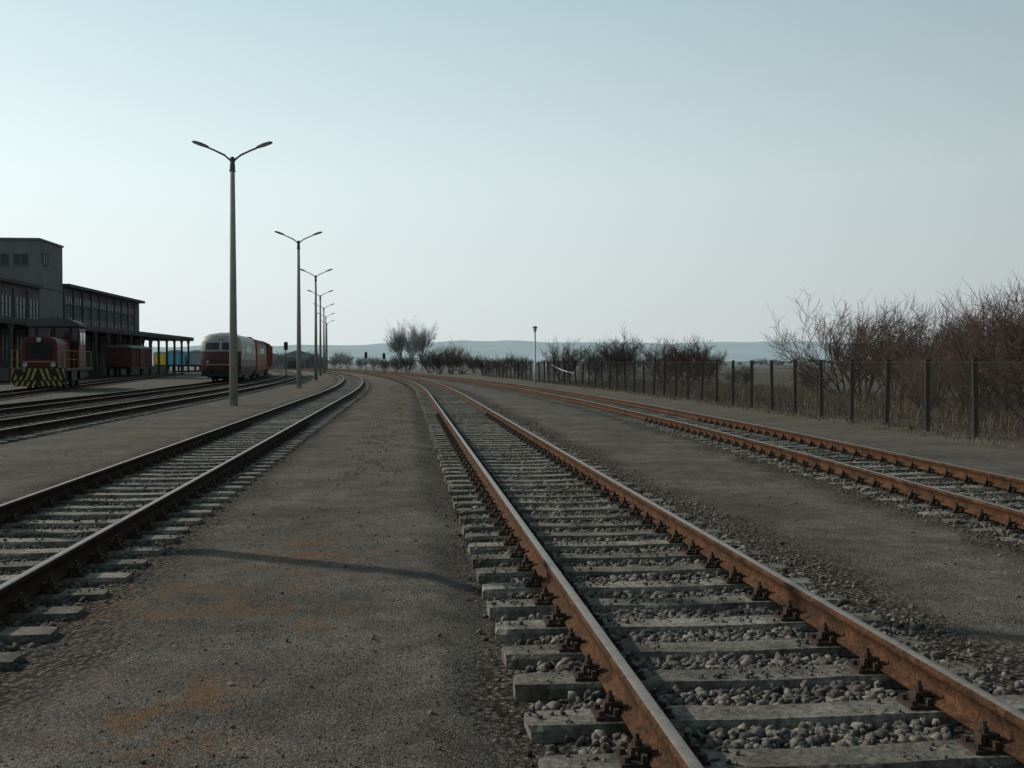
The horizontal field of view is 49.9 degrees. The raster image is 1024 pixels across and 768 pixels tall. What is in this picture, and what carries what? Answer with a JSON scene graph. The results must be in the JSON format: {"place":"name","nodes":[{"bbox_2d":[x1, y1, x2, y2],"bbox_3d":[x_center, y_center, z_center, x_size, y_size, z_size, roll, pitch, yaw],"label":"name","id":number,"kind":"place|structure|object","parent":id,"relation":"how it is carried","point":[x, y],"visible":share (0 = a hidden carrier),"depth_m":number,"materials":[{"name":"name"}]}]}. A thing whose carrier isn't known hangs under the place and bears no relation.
{"place":"outdoors","nodes":[
{"label":"outdoors","id":0,"kind":"place"},
{"bbox_2d":[248,337,266,377],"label":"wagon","id":1,"kind":"object","parent":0,"point":[261,358],"visible":0.3,"depth_m":102.86,"materials":[{"name":"orange paint"}]},
{"bbox_2d":[258,347,265,355],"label":"side window","id":2,"kind":"structure","parent":1,"relation":"in","point":[261,349],"depth_m":105.08,"materials":[{"name":"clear glass"}]},
{"bbox_2d":[339,386,432,475],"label":"gravel","id":3,"kind":"structure","parent":0,"point":[384,435],"depth_m":23.86,"materials":[{"name":"gravel"}]},
{"bbox_2d":[0,363,1023,767],"bbox_3d":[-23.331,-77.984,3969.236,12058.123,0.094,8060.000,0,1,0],"label":"ground","id":4,"kind":"structure","parent":0,"point":[80,661],"depth_m":8.29,"materials":[{"name":"gravel"}]},
{"bbox_2d":[0,374,176,400],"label":"railway track","id":5,"kind":"structure","parent":4,"relation":"on","point":[21,393],"depth_m":66.77,"materials":[{"name":"steel"},{"name":"metal"}]},
{"bbox_2d":[10,318,92,387],"bbox_3d":[-27.540,-1.902,66.246,3.000,4.156,10.770,0,1,-12],"label":"shunting locomotive","id":6,"kind":"object","parent":5,"relation":"on","point":[52,349],"visible":1,"depth_m":62.74,"materials":[{"name":"red paint"}]},
{"bbox_2d":[29,327,35,336],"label":"cab window","id":7,"kind":"structure","parent":6,"relation":"in","point":[32,330],"depth_m":65.74,"materials":[{"name":"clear glass"}]},
{"bbox_2d":[37,327,52,336],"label":"cab window","id":8,"kind":"structure","parent":6,"relation":"in","point":[41,331],"depth_m":65.89,"materials":[{"name":"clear glass"}]},
{"bbox_2d":[55,327,69,337],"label":"cab window","id":9,"kind":"structure","parent":6,"relation":"in","point":[60,332],"depth_m":66.11,"materials":[{"name":"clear glass"}]},
{"bbox_2d":[72,327,78,346],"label":"cab window","id":10,"kind":"structure","parent":6,"relation":"in","point":[75,330],"depth_m":66.27,"materials":[{"name":"black glass"}]},
{"bbox_2d":[0,373,185,383],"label":"railway track","id":11,"kind":"structure","parent":4,"relation":"on","point":[85,378],"depth_m":112.20,"materials":[{"name":"metal"}]},
{"bbox_2d":[105,345,150,375],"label":"goods wagon","id":12,"kind":"object","parent":11,"relation":"on","point":[128,358],"visible":1,"depth_m":118.11,"materials":[{"name":"brown paint"}]},
{"bbox_2d":[0,237,193,380],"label":"factory building","id":13,"kind":"structure","parent":4,"relation":"on","point":[33,287],"depth_m":120.87,"materials":[{"name":"concrete"}]},
{"bbox_2d":[0,254,8,265],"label":"window","id":14,"kind":"structure","parent":13,"relation":"in","point":[4,258],"depth_m":116.43,"materials":[{"name":"glass"}]},
{"bbox_2d":[2,333,7,362],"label":"window","id":15,"kind":"structure","parent":13,"relation":"in","point":[4,335],"depth_m":106.70,"materials":[{"name":"glass"}]},
{"bbox_2d":[1,293,12,316],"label":"window","id":16,"kind":"structure","parent":13,"relation":"in","point":[6,300],"depth_m":107.21,"materials":[{"name":"glass"}]},
{"bbox_2d":[13,254,28,265],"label":"window","id":17,"kind":"structure","parent":13,"relation":"in","point":[18,259],"depth_m":116.57,"materials":[{"name":"glass"}]},
{"bbox_2d":[16,296,26,317],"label":"window","id":18,"kind":"structure","parent":13,"relation":"in","point":[21,302],"depth_m":111.37,"materials":[{"name":"glass"}]},
{"bbox_2d":[16,334,26,362],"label":"window","id":19,"kind":"structure","parent":13,"relation":"in","point":[19,337],"depth_m":110.72,"materials":[{"name":"glass"}]},
{"bbox_2d":[30,298,39,318],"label":"window","id":20,"kind":"structure","parent":13,"relation":"in","point":[34,303],"depth_m":115.27,"materials":[{"name":"glass"}]},
{"bbox_2d":[43,253,48,265],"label":"window","id":21,"kind":"structure","parent":13,"relation":"in","point":[45,256],"depth_m":118.77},
{"bbox_2d":[66,296,72,304],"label":"window","id":22,"kind":"structure","parent":13,"relation":"in","point":[69,300],"depth_m":127.22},
{"bbox_2d":[75,297,81,306],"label":"window","id":23,"kind":"structure","parent":13,"relation":"in","point":[78,301],"depth_m":130.71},
{"bbox_2d":[84,299,90,307],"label":"window","id":24,"kind":"structure","parent":13,"relation":"in","point":[87,303],"depth_m":134.40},
{"bbox_2d":[84,319,90,325],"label":"window","id":25,"kind":"structure","parent":13,"relation":"in","point":[86,321],"depth_m":134.37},
{"bbox_2d":[93,301,98,309],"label":"window","id":26,"kind":"structure","parent":13,"relation":"in","point":[95,304],"depth_m":137.86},
{"bbox_2d":[93,320,98,326],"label":"window","id":27,"kind":"structure","parent":13,"relation":"in","point":[95,323],"depth_m":137.83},
{"bbox_2d":[101,302,106,310],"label":"window","id":28,"kind":"structure","parent":13,"relation":"in","point":[103,305],"depth_m":141.71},
{"bbox_2d":[108,304,113,311],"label":"window","id":29,"kind":"structure","parent":13,"relation":"in","point":[110,307],"depth_m":144.83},
{"bbox_2d":[116,305,120,312],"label":"window","id":30,"kind":"structure","parent":13,"relation":"in","point":[118,308],"depth_m":148.84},
{"bbox_2d":[123,307,127,314],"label":"window","id":31,"kind":"structure","parent":13,"relation":"in","point":[125,309],"depth_m":152.52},
{"bbox_2d":[129,308,133,315],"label":"window","id":32,"kind":"structure","parent":13,"relation":"in","point":[131,311],"depth_m":155.87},
{"bbox_2d":[0,372,271,418],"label":"railway track","id":33,"kind":"structure","parent":4,"relation":"on","point":[26,408],"depth_m":47.15,"materials":[{"name":"steel"},{"name":"metal"}]},
{"bbox_2d":[201,333,255,380],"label":"diesel locomotive","id":34,"kind":"object","parent":33,"relation":"on","point":[214,356],"visible":0.79,"depth_m":83.28,"materials":[{"name":"red paint"}]},
{"bbox_2d":[243,345,253,353],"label":"side window","id":35,"kind":"structure","parent":34,"relation":"in","point":[248,348],"depth_m":89.40,"materials":[{"name":"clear glass"}]},
{"bbox_2d":[261,341,269,374],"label":"goods wagon","id":36,"kind":"object","parent":33,"relation":"on","point":[268,353],"visible":0.2,"depth_m":118.27,"materials":[{"name":"orange paint"}]},
{"bbox_2d":[265,345,272,374],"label":"goods wagon","id":37,"kind":"object","parent":33,"relation":"on","point":[271,356],"visible":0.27,"depth_m":131.85,"materials":[{"name":"orange paint"}]},
{"bbox_2d":[0,369,302,443],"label":"railway track","id":38,"kind":"structure","parent":4,"relation":"on","point":[22,428],"depth_m":34.81,"materials":[{"name":"steel"},{"name":"metal"}]},
{"bbox_2d":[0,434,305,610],"bbox_3d":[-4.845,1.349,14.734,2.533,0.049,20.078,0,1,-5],"label":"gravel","id":39,"kind":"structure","parent":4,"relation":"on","point":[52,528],"depth_m":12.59,"materials":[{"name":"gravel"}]},
{"bbox_2d":[0,427,319,666],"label":"ballast","id":40,"kind":"structure","parent":4,"relation":"on","point":[12,647],"depth_m":10.18,"materials":[{"name":"stone"}]},
{"bbox_2d":[0,368,369,670],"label":"railway track","id":41,"kind":"structure","parent":40,"relation":"on","point":[40,581],"depth_m":12.15,"materials":[{"name":"steel"},{"name":"metal"}]},
{"bbox_2d":[168,370,200,372],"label":"railway track","id":42,"kind":"structure","parent":4,"relation":"on","point":[183,371],"depth_m":181.18,"materials":[{"name":"metal"}]},
{"bbox_2d":[153,351,169,370],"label":"goods wagon","id":43,"kind":"object","parent":42,"relation":"on","point":[162,358],"visible":0.34,"depth_m":183.95,"materials":[{"name":"yellow paint"}]},
{"bbox_2d":[168,350,186,370],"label":"goods wagon","id":44,"kind":"object","parent":42,"relation":"on","point":[178,358],"visible":0.55,"depth_m":178.03,"materials":[{"name":"blue paint"}]},
{"bbox_2d":[189,350,200,370],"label":"goods wagon","id":45,"kind":"object","parent":42,"relation":"on","point":[195,358],"visible":0.46,"depth_m":178.97,"materials":[{"name":"grey paint"}]},
{"bbox_2d":[192,141,272,405],"bbox_3d":[-10.507,-4.005,41.428,3.004,10.246,0.324,0,1,-3],"label":"street lamp","id":46,"kind":"object","parent":4,"relation":"on","point":[233,381],"visible":0.98,"depth_m":41.34,"materials":[{"name":"metal"}]},
{"bbox_2d":[273,351,291,369],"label":"bare shrub","id":47,"kind":"object","parent":4,"relation":"on","point":[282,357],"visible":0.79,"depth_m":231.72,"materials":[{"name":"plant"}]},
{"bbox_2d":[284,342,287,377],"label":"railway signal","id":48,"kind":"object","parent":4,"relation":"on","point":[285,346],"visible":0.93,"depth_m":111.94,"materials":[{"name":"metal"}]},
{"bbox_2d":[272,350,322,368],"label":"storage shed","id":49,"kind":"structure","parent":4,"relation":"on","point":[292,356],"depth_m":261.62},
{"bbox_2d":[288,361,307,368],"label":"door","id":50,"kind":"structure","parent":49,"relation":"in","point":[292,364],"depth_m":261.67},
{"bbox_2d":[274,231,321,387],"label":"street lamp","id":51,"kind":"object","parent":4,"relation":"on","point":[299,377],"visible":0.98,"depth_m":69.83,"materials":[{"name":"concrete"}]},
{"bbox_2d":[301,352,312,368],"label":"bare shrub","id":52,"kind":"object","parent":4,"relation":"on","point":[305,362],"visible":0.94,"depth_m":249.98,"materials":[{"name":"plant"}]},
{"bbox_2d":[300,269,332,380],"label":"street lamp","id":53,"kind":"object","parent":4,"relation":"on","point":[315,353],"visible":0.87,"depth_m":97.83,"materials":[{"name":"concrete"}]},
{"bbox_2d":[307,290,332,375],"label":"street lamp","id":54,"kind":"object","parent":4,"relation":"on","point":[320,358],"visible":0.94,"depth_m":126.82,"materials":[{"name":"concrete"}]},
{"bbox_2d":[313,303,333,373],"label":"street lamp","id":55,"kind":"object","parent":4,"relation":"on","point":[324,340],"visible":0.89,"depth_m":155.83,"materials":[{"name":"metal"}]},
{"bbox_2d":[318,313,333,370],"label":"street lamp","id":56,"kind":"object","parent":4,"relation":"on","point":[326,345],"visible":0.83,"depth_m":185.83,"materials":[{"name":"metal"}]},
{"bbox_2d":[322,320,333,369],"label":"street lamp","id":57,"kind":"object","parent":4,"relation":"on","point":[327,345],"visible":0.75,"depth_m":217.87,"materials":[{"name":"concrete"}]},
{"bbox_2d":[328,353,344,368],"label":"bare shrub","id":58,"kind":"object","parent":4,"relation":"on","point":[333,361],"visible":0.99,"depth_m":239.68,"materials":[{"name":"plant"}]},
{"bbox_2d":[332,349,351,367],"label":"bare shrub","id":59,"kind":"object","parent":4,"relation":"on","point":[342,355],"visible":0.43,"depth_m":299.66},
{"bbox_2d":[340,353,353,368],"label":"bare shrub","id":60,"kind":"object","parent":4,"relation":"on","point":[348,358],"visible":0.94,"depth_m":254.67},
{"bbox_2d":[351,357,366,369],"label":"bare shrub","id":61,"kind":"object","parent":4,"relation":"on","point":[359,361],"visible":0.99,"depth_m":229.95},
{"bbox_2d":[365,356,379,369],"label":"bare shrub","id":62,"kind":"object","parent":4,"relation":"on","point":[373,361],"visible":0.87,"depth_m":214.81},
{"bbox_2d":[375,355,391,370],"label":"bare shrub","id":63,"kind":"object","parent":4,"relation":"on","point":[382,363],"visible":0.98,"depth_m":184.82,"materials":[{"name":"brown plant"}]},
{"bbox_2d":[389,356,401,371],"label":"bare shrub","id":64,"kind":"object","parent":4,"relation":"on","point":[395,365],"visible":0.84,"depth_m":174.89,"materials":[{"name":"brown plant"}]},
{"bbox_2d":[382,319,409,371],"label":"bare tree","id":65,"kind":"object","parent":4,"relation":"on","point":[398,341],"visible":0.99,"depth_m":189.46,"materials":[{"name":"plant"}]},
{"bbox_2d":[394,352,419,372],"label":"bare shrub","id":66,"kind":"object","parent":4,"relation":"on","point":[411,363],"visible":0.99,"depth_m":164.87,"materials":[{"name":"brown plant"}]},
{"bbox_2d":[403,323,426,369],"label":"bare tree","id":67,"kind":"object","parent":4,"relation":"on","point":[408,346],"visible":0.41,"depth_m":211.24,"materials":[{"name":"plant"}]},
{"bbox_2d":[406,313,438,370],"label":"bare tree","id":68,"kind":"object","parent":4,"relation":"on","point":[419,345],"visible":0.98,"depth_m":195.10,"materials":[{"name":"plant"}]},
{"bbox_2d":[417,347,442,372],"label":"bare shrub","id":69,"kind":"object","parent":4,"relation":"on","point":[424,359],"visible":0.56,"depth_m":159.81,"materials":[{"name":"brown plant"}]},
{"bbox_2d":[424,344,457,373],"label":"bare shrub","id":70,"kind":"object","parent":4,"relation":"on","point":[438,359],"visible":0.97,"depth_m":149.44,"materials":[{"name":"brown plant"}]},
{"bbox_2d":[431,335,468,373],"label":"bare shrub","id":71,"kind":"object","parent":4,"relation":"on","point":[451,366],"visible":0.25,"depth_m":154.23,"materials":[{"name":"brown plant"}]},
{"bbox_2d":[444,347,477,373],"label":"bare shrub","id":72,"kind":"object","parent":4,"relation":"on","point":[462,358],"visible":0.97,"depth_m":149.75,"materials":[{"name":"brown plant"}]},
{"bbox_2d":[464,351,480,372],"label":"bare shrub","id":73,"kind":"object","parent":4,"relation":"on","point":[472,371],"visible":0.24,"depth_m":164.59,"materials":[{"name":"brown plant"}]},
{"bbox_2d":[472,352,495,374],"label":"bare shrub","id":74,"kind":"object","parent":4,"relation":"on","point":[479,362],"visible":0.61,"depth_m":139.91,"materials":[{"name":"brown plant"}]},
{"bbox_2d":[483,353,508,374],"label":"bare shrub","id":75,"kind":"object","parent":4,"relation":"on","point":[497,359],"visible":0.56,"depth_m":134.99,"materials":[{"name":"brown plant"}]},
{"bbox_2d":[501,349,533,375],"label":"bare shrub","id":76,"kind":"object","parent":4,"relation":"on","point":[513,359],"visible":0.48,"depth_m":127.63,"materials":[{"name":"brown plant"}]},
{"bbox_2d":[532,326,537,382],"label":"park lamp","id":77,"kind":"object","parent":4,"relation":"on","point":[534,328],"visible":0.94,"depth_m":85.91,"materials":[{"name":"metal"}]},
{"bbox_2d":[540,334,590,380],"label":"bare shrub","id":78,"kind":"object","parent":4,"relation":"on","point":[566,353],"visible":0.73,"depth_m":93.57,"materials":[{"name":"brown plant"}]},
{"bbox_2d":[582,338,608,378],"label":"bare shrub","id":79,"kind":"object","parent":4,"relation":"on","point":[588,360],"visible":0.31,"depth_m":91.59,"materials":[{"name":"brown plant"}]},
{"bbox_2d":[580,322,647,379],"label":"bare shrub","id":80,"kind":"object","parent":4,"relation":"on","point":[613,355],"visible":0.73,"depth_m":85.22,"materials":[{"name":"brown plant"}]},
{"bbox_2d":[328,356,907,365],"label":"woods","id":81,"kind":"object","parent":4,"relation":"on","point":[754,361],"visible":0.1,"depth_m":599.22,"materials":[{"name":"plant"}]},
{"bbox_2d":[605,334,650,378],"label":"bare shrub","id":82,"kind":"object","parent":4,"relation":"on","point":[631,373],"visible":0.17,"depth_m":89.41,"materials":[{"name":"brown plant"}]},
{"bbox_2d":[625,335,689,381],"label":"bare shrub","id":83,"kind":"object","parent":4,"relation":"on","point":[651,358],"visible":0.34,"depth_m":75.99,"materials":[{"name":"brown plant"}]},
{"bbox_2d":[322,368,1023,542],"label":"railway track","id":84,"kind":"structure","parent":4,"relation":"on","point":[1005,517],"depth_m":17.54,"materials":[{"name":"steel"},{"name":"metal"}]},
{"bbox_2d":[652,333,724,386],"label":"bare shrub","id":85,"kind":"object","parent":4,"relation":"on","point":[695,357],"visible":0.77,"depth_m":73.28,"materials":[{"name":"brown plant"}]},
{"bbox_2d":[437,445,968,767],"bbox_3d":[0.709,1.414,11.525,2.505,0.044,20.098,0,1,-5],"label":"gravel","id":86,"kind":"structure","parent":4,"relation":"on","point":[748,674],"depth_m":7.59,"materials":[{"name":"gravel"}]},
{"bbox_2d":[686,343,731,383],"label":"bare shrub","id":87,"kind":"object","parent":4,"relation":"on","point":[713,358],"visible":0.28,"depth_m":77.71,"materials":[{"name":"brown plant"}]},
{"bbox_2d":[427,402,1023,767],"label":"ballast","id":88,"kind":"structure","parent":4,"relation":"on","point":[898,731],"depth_m":6.21,"materials":[{"name":"gravel"}]},
{"bbox_2d":[301,368,1023,767],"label":"railway track","id":89,"kind":"structure","parent":88,"relation":"on","point":[633,704],"depth_m":6.48,"materials":[{"name":"steel"},{"name":"metal"}]},
{"bbox_2d":[718,362,757,384],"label":"bare shrub","id":90,"kind":"object","parent":4,"relation":"on","point":[730,378],"visible":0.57,"depth_m":69.84,"materials":[{"name":"brown plant"}]},
{"bbox_2d":[481,359,1023,442],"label":"wire fence","id":91,"kind":"object","parent":4,"relation":"on","point":[975,422],"visible":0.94,"depth_m":34.87,"materials":[{"name":"metal"}]},
{"bbox_2d":[790,367,834,390],"bbox_3d":[15.972,-0.361,57.869,2.401,1.821,2.669,0,1,-11],"label":"bare shrub","id":92,"kind":"object","parent":4,"relation":"on","point":[814,381],"visible":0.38,"depth_m":57.85,"materials":[{"name":"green plant"}]},
{"bbox_2d":[634,422,1023,553],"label":"ballast","id":93,"kind":"structure","parent":4,"relation":"on","point":[973,523],"depth_m":14.34,"materials":[{"name":"stone"}]},
{"bbox_2d":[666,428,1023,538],"bbox_3d":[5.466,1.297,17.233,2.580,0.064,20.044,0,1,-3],"label":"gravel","id":94,"kind":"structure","parent":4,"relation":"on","point":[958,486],"depth_m":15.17,"materials":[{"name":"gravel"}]},
{"bbox_2d":[762,288,942,395],"bbox_3d":[15.641,-1.612,51.130,8.907,5.811,5.667,0,1,-14],"label":"bare shrub","id":95,"kind":"object","parent":4,"relation":"on","point":[795,354],"visible":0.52,"depth_m":50.65,"materials":[{"name":"brown plant"}]},
{"bbox_2d":[811,292,914,399],"bbox_3d":[15.646,-1.696,47.183,4.985,4.957,5.794,1,1,34],"label":"bare shrub","id":96,"kind":"object","parent":4,"relation":"on","point":[849,357],"visible":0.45,"depth_m":46.77,"materials":[{"name":"brown plant"}]},
{"bbox_2d":[838,292,957,403],"bbox_3d":[15.434,-0.482,42.801,6.041,6.518,4.413,0,1,-10],"label":"bare shrub","id":97,"kind":"object","parent":4,"relation":"on","point":[869,349],"visible":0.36,"depth_m":42.98,"materials":[{"name":"brown plant"}]},
{"bbox_2d":[868,290,991,407],"bbox_3d":[15.239,-1.004,40.195,4.703,4.823,7.392,0,1,14],"label":"bare shrub","id":98,"kind":"object","parent":4,"relation":"on","point":[911,341],"visible":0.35,"depth_m":39.72,"materials":[{"name":"brown plant"}]},
{"bbox_2d":[882,339,978,414],"bbox_3d":[12.634,-0.234,32.773,3.021,2.584,2.599,0,1,6],"label":"bare shrub","id":99,"kind":"object","parent":4,"relation":"on","point":[918,391],"visible":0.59,"depth_m":32.71,"materials":[{"name":"brown plant"}]},
{"bbox_2d":[878,285,990,396],"bbox_3d":[18.296,-1.743,45.928,6.006,5.111,4.170,0,1,-14],"label":"bare shrub","id":100,"kind":"object","parent":4,"relation":"on","point":[952,326],"visible":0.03,"depth_m":46.00,"materials":[{"name":"brown plant"}]},
{"bbox_2d":[862,284,1021,413],"bbox_3d":[14.600,-1.223,35.554,4.498,4.473,5.228,-1,1,-28],"label":"bare shrub","id":101,"kind":"object","parent":4,"relation":"on","point":[947,351],"visible":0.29,"depth_m":35.38,"materials":[{"name":"brown plant"}]},
{"bbox_2d":[936,278,1023,421],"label":"bare shrub","id":102,"kind":"object","parent":4,"relation":"on","point":[1006,339],"visible":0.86,"depth_m":26.49,"materials":[{"name":"brown plant"}]},
{"bbox_2d":[937,283,1023,417],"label":"bare shrub","id":103,"kind":"object","parent":4,"relation":"on","point":[983,346],"visible":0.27,"depth_m":32.01,"materials":[{"name":"brown plant"}]},
{"bbox_2d":[957,270,1023,406],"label":"bare shrub","id":104,"kind":"object","parent":4,"relation":"on","point":[1003,316],"visible":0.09,"depth_m":38.14,"materials":[{"name":"brown plant"}]},
{"bbox_2d":[958,285,1023,388],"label":"bare shrub","id":105,"kind":"object","parent":4,"relation":"on","point":[1009,333],"visible":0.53,"depth_m":27.91,"materials":[{"name":"brown plant"}]},
{"bbox_2d":[960,278,1023,401],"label":"bare shrub","id":106,"kind":"object","parent":4,"relation":"on","point":[996,316],"visible":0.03,"depth_m":45.54,"materials":[{"name":"brown plant"}]},
{"bbox_2d":[0,0,1023,346],"label":"sky","id":107,"kind":"structure","parent":0,"point":[484,170],"materials":[{"name":"blue"}]},
{"bbox_2d":[152,340,929,362],"bbox_3d":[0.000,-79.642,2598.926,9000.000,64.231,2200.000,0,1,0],"label":"hills","id":108,"kind":"structure","parent":0,"point":[741,352],"depth_m":2331.70,"materials":[{"name":"grey"}]},
{"bbox_2d":[531,378,1023,448],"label":"dry grass","id":109,"kind":"structure","parent":0,"point":[842,403],"depth_m":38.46,"materials":[{"name":"plant"}]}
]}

